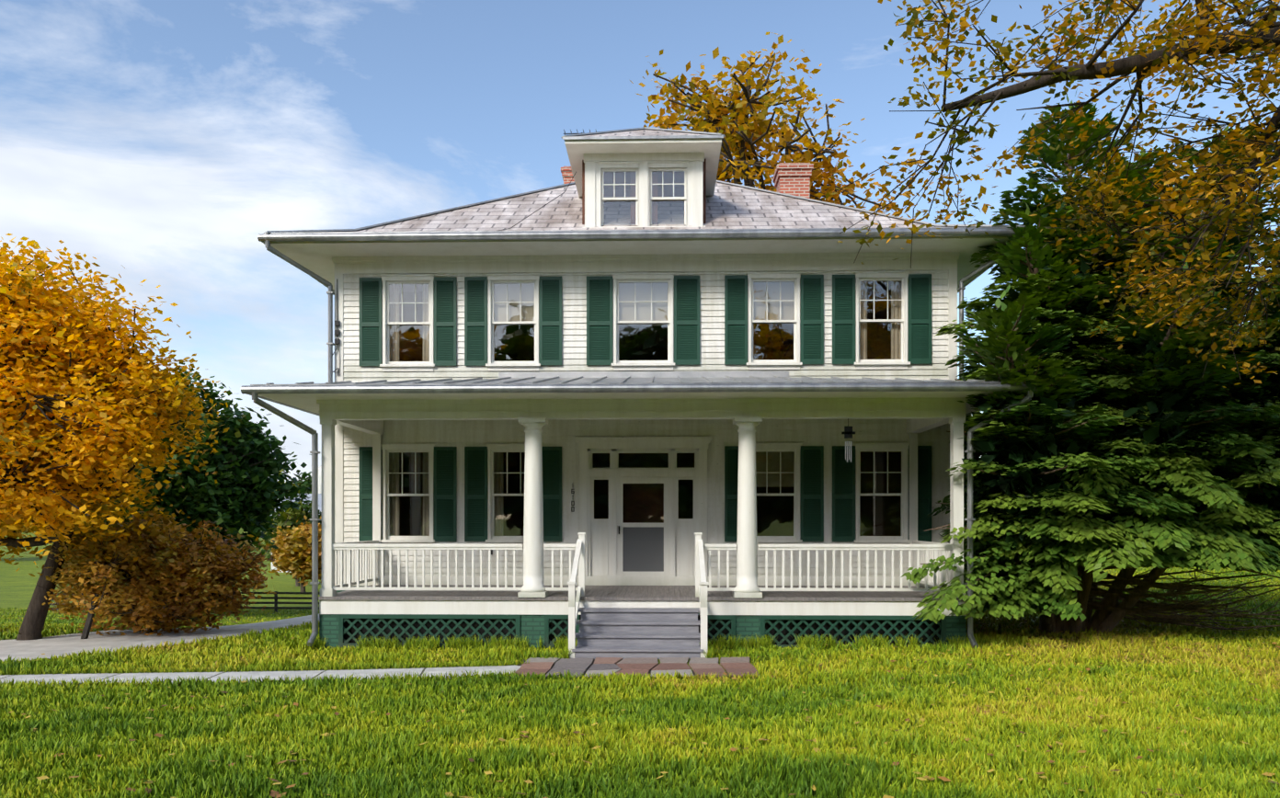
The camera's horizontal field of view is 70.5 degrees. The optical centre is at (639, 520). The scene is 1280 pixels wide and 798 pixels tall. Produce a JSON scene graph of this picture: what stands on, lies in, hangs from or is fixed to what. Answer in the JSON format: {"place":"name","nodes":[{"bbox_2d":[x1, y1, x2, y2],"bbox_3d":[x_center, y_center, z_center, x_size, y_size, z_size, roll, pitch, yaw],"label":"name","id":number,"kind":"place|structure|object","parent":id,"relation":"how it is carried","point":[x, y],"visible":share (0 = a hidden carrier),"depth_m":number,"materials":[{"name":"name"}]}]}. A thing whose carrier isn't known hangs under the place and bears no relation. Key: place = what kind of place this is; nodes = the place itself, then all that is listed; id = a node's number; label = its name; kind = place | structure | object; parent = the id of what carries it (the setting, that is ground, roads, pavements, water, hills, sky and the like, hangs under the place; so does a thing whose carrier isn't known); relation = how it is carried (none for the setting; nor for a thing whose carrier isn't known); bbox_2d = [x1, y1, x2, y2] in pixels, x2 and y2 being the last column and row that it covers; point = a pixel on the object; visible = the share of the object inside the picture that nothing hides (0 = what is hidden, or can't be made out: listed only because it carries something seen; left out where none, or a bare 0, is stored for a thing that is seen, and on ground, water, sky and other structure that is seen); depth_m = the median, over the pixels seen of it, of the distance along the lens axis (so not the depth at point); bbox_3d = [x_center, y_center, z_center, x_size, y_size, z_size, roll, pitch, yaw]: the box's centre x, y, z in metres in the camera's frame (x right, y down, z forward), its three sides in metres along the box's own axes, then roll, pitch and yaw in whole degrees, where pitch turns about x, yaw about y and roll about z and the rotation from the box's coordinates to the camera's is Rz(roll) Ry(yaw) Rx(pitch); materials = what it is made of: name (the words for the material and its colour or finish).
{"place":"outdoors","nodes":[
{"label":"outdoors","id":0,"kind":"place"},
{"bbox_2d":[0,613,319,661],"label":"driveway","id":1,"kind":"structure","parent":0,"point":[58,645],"depth_m":14.58,"materials":[{"name":"grey concrete"}]},
{"bbox_2d":[270,493,321,515],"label":"barn roof","id":2,"kind":"structure","parent":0,"point":[319,500],"depth_m":125.48,"materials":[{"name":"grey metal"}]},
{"bbox_2d":[0,565,1279,797],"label":"grass","id":3,"kind":"structure","parent":0,"point":[86,725],"depth_m":7.66,"materials":[{"name":"green plant"}]},
{"bbox_2d":[0,525,1279,797],"bbox_3d":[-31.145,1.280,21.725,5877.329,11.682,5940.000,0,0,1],"label":"terrain","id":4,"kind":"structure","parent":0,"point":[17,588],"depth_m":28.84,"materials":[{"name":"green plant"}]},
{"bbox_2d":[0,233,229,640],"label":"yellow tree","id":5,"kind":"object","parent":4,"relation":"on","point":[89,448],"depth_m":13.97,"materials":[{"name":"yellow plant"}]},
{"bbox_2d":[23,503,276,636],"bbox_3d":[-8.498,0.967,15.358,4.270,2.553,3.716,0,0,1],"label":"shrub","id":6,"kind":"object","parent":4,"relation":"on","point":[164,546],"depth_m":15.00,"materials":[{"name":"brown plant"}]},
{"bbox_2d":[42,362,311,609],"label":"green tree","id":7,"kind":"object","parent":4,"relation":"on","point":[241,500],"depth_m":48.05,"materials":[{"name":"green plant"}]},
{"bbox_2d":[49,591,319,639],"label":"fence","id":8,"kind":"object","parent":4,"relation":"on","point":[89,622],"visible":0.17,"depth_m":54.83,"materials":[{"name":"brown wood"}]},
{"bbox_2d":[0,665,521,685],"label":"walk","id":9,"kind":"structure","parent":4,"relation":"on","point":[302,674],"depth_m":11.16,"materials":[{"name":"grey concrete"}]},
{"bbox_2d":[0,657,530,686],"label":"walkway tufts","id":10,"kind":"object","parent":9,"relation":"on","point":[286,668],"visible":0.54,"depth_m":11.35,"materials":[{"name":"green plant"}]},
{"bbox_2d":[271,520,291,572],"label":"barn","id":11,"kind":"structure","parent":4,"relation":"on","point":[272,567],"depth_m":121.19,"materials":[{"name":"grey metal"}]},
{"bbox_2d":[265,468,311,518],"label":"tree","id":12,"kind":"object","parent":4,"relation":"on","point":[306,482],"depth_m":183.78,"materials":[{"name":"green plant"}]},
{"bbox_2d":[259,490,321,586],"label":"tree","id":13,"kind":"object","parent":4,"relation":"on","point":[281,518],"depth_m":91.06,"materials":[{"name":"plant"}]},
{"bbox_2d":[262,515,321,592],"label":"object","id":14,"kind":"object","parent":4,"relation":"on","point":[292,549],"depth_m":78.23,"materials":[{"name":"yellow plant"}]},
{"bbox_2d":[318,465,321,493],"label":"silo","id":15,"kind":"object","parent":4,"relation":"on","point":[320,479],"depth_m":136.20,"materials":[{"name":"concrete"}]},
{"bbox_2d":[508,658,760,678],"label":"pad soil","id":16,"kind":"structure","parent":4,"relation":"on","point":[649,672],"depth_m":11.30,"materials":[{"name":"brown soil"}]},
{"bbox_2d":[505,653,765,679],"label":"tufts","id":17,"kind":"object","parent":4,"relation":"on","point":[545,657],"visible":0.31,"depth_m":10.93,"materials":[{"name":"green plant"}]},
{"bbox_2d":[555,638,716,658],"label":"step tufts","id":18,"kind":"object","parent":4,"relation":"on","point":[709,651],"depth_m":12.35,"materials":[{"name":"green plant"}]},
{"bbox_2d":[514,656,758,677],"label":"flagstones","id":19,"kind":"object","parent":4,"relation":"on","point":[699,666],"visible":0.75,"depth_m":11.60,"materials":[{"name":"grey stone"}]},
{"bbox_2d":[571,607,703,659],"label":"steps","id":20,"kind":"structure","parent":4,"relation":"on","point":[627,633],"depth_m":12.82,"materials":[{"name":"grey wood"}]},
{"bbox_2d":[0,572,1279,797],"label":"leaf litter","id":21,"kind":"object","parent":4,"relation":"on","point":[274,794],"visible":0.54,"depth_m":6.97,"materials":[{"name":"brown plant"}]},
{"bbox_2d":[240,135,1040,648],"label":"gutters","id":22,"kind":"object","parent":4,"relation":"on","point":[254,391],"visible":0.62,"depth_m":13.47,"materials":[{"name":"white metal"}]},
{"bbox_2d":[342,418,940,646],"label":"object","id":23,"kind":"object","parent":4,"relation":"on","point":[848,432],"visible":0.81,"depth_m":13.55,"materials":[{"name":"green wood"}]},
{"bbox_2d":[318,584,963,601],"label":"porch floor","id":24,"kind":"structure","parent":23,"relation":"on","point":[639,592],"depth_m":13.97,"materials":[{"name":"grey wood"}]},
{"bbox_2d":[319,585,966,648],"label":"porch pier","id":25,"kind":"structure","parent":4,"relation":"on","point":[532,627],"depth_m":13.49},
{"bbox_2d":[308,633,983,650],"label":"tufts","id":26,"kind":"object","parent":4,"relation":"on","point":[474,644],"visible":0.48,"depth_m":13.32,"materials":[{"name":"green plant"}]},
{"bbox_2d":[900,88,1279,634],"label":"evergreen","id":27,"kind":"object","parent":4,"relation":"on","point":[1226,506],"depth_m":13.31,"materials":[{"name":"green plant"}]},
{"bbox_2d":[0,0,1279,509],"label":"sky","id":28,"kind":"structure","parent":0,"point":[157,141],"materials":[{"name":"blue"}]},
{"bbox_2d":[316,152,968,658],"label":"trim","id":29,"kind":"structure","parent":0,"point":[598,548],"depth_m":15.83,"materials":[{"name":"white wood"}]},
{"bbox_2d":[332,171,576,554],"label":"utilities","id":30,"kind":"object","parent":29,"relation":"attached to","point":[337,333],"visible":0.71,"depth_m":16.03,"materials":[{"name":"grey metal"}]},
{"bbox_2d":[520,422,546,592],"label":"column","id":31,"kind":"structure","parent":29,"relation":"on","point":[533,544],"depth_m":13.49,"materials":[{"name":"white wood"}]},
{"bbox_2d":[266,371,984,384],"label":"porch roof","id":32,"kind":"structure","parent":29,"relation":"on","point":[585,377],"depth_m":14.85,"materials":[{"name":"metal"}]},
{"bbox_2d":[324,182,937,232],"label":"roof","id":33,"kind":"structure","parent":29,"relation":"on","point":[728,206],"depth_m":17.07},
{"bbox_2d":[561,126,725,138],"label":"dormer hip caps","id":34,"kind":"object","parent":33,"relation":"on","point":[645,128],"visible":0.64,"depth_m":16.45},
{"bbox_2d":[263,180,1026,234],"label":"hip caps","id":35,"kind":"object","parent":33,"relation":"on","point":[567,184],"visible":0.27,"depth_m":17.08,"materials":[{"name":"metal"}]},
{"bbox_2d":[560,162,813,198],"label":"chimneys","id":36,"kind":"object","parent":33,"relation":"on","point":[792,178],"visible":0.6,"depth_m":19.07,"materials":[{"name":"red brick"}]},
{"bbox_2d":[257,138,1021,413],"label":"soffits","id":37,"kind":"object","parent":29,"relation":"on","point":[314,257],"depth_m":15.38,"materials":[{"name":"white wood"}]},
{"bbox_2d":[622,526,663,571],"bbox_3d":[0.059,0.507,15.975,0.720,0.780,0.001,0,0,1],"label":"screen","id":38,"kind":"object","parent":29,"relation":"attached to","point":[643,549],"visible":1,"depth_m":15.97,"materials":[{"name":"grey"}]},
{"bbox_2d":[388,281,901,536],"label":"window blinds","id":39,"kind":"object","parent":29,"relation":"attached to","point":[645,307],"depth_m":16.06,"materials":[{"name":"white fabric"}]},
{"bbox_2d":[388,171,901,536],"bbox_3d":[0.065,-3.029,16.219,9.034,6.602,0.490,0,0,1],"label":"glass","id":40,"kind":"object","parent":29,"relation":"on","point":[634,352],"visible":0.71,"depth_m":16.00,"materials":[{"name":"clear glass"}]},
{"bbox_2d":[342,270,948,576],"bbox_3d":[0.058,-1.618,15.940,10.640,5.510,0.019,0,0,1],"label":"siding","id":41,"kind":"object","parent":29,"relation":"attached to","point":[461,435],"visible":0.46,"depth_m":15.93,"materials":[{"name":"white wood"}]},
{"bbox_2d":[338,274,946,648],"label":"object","id":42,"kind":"object","parent":41,"relation":"attached to","point":[600,344],"visible":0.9,"depth_m":15.87,"materials":[{"name":"green wood"}]},
{"bbox_2d":[399,158,901,536],"bbox_3d":[0.085,-2.623,17.029,9.820,7.920,1.950,0,0,1],"label":"interior","id":43,"kind":"object","parent":29,"relation":"attached to","point":[770,509],"visible":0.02,"depth_m":17.49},
{"bbox_2d":[582,129,722,193],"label":"dormer roof","id":44,"kind":"structure","parent":29,"relation":"on","point":[645,132],"depth_m":16.37,"materials":[{"name":"grey metal"}]},
{"bbox_2d":[563,129,596,135],"bbox_3d":[-1.124,-7.113,17.284,0.670,0.620,0.360,0,0,1],"label":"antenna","id":45,"kind":"object","parent":44,"relation":"on","point":[565,133],"visible":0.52,"depth_m":17.28,"materials":[{"name":"grey metal"}]},
{"bbox_2d":[734,422,759,593],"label":"column","id":46,"kind":"structure","parent":29,"relation":"on","point":[747,562],"depth_m":13.41,"materials":[{"name":"white wood"}]},
{"bbox_2d":[629,32,914,216],"bbox_3d":[5.198,-9.920,41.467,14.566,24.326,11.950,0,0,1],"label":"tree","id":47,"kind":"object","parent":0,"point":[819,176],"depth_m":39.75,"materials":[{"name":"yellow plant"}]},
{"bbox_2d":[825,0,1279,388],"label":"tree","id":48,"kind":"object","parent":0,"point":[1172,33],"depth_m":10.02,"materials":[{"name":"plant"}]}
]}

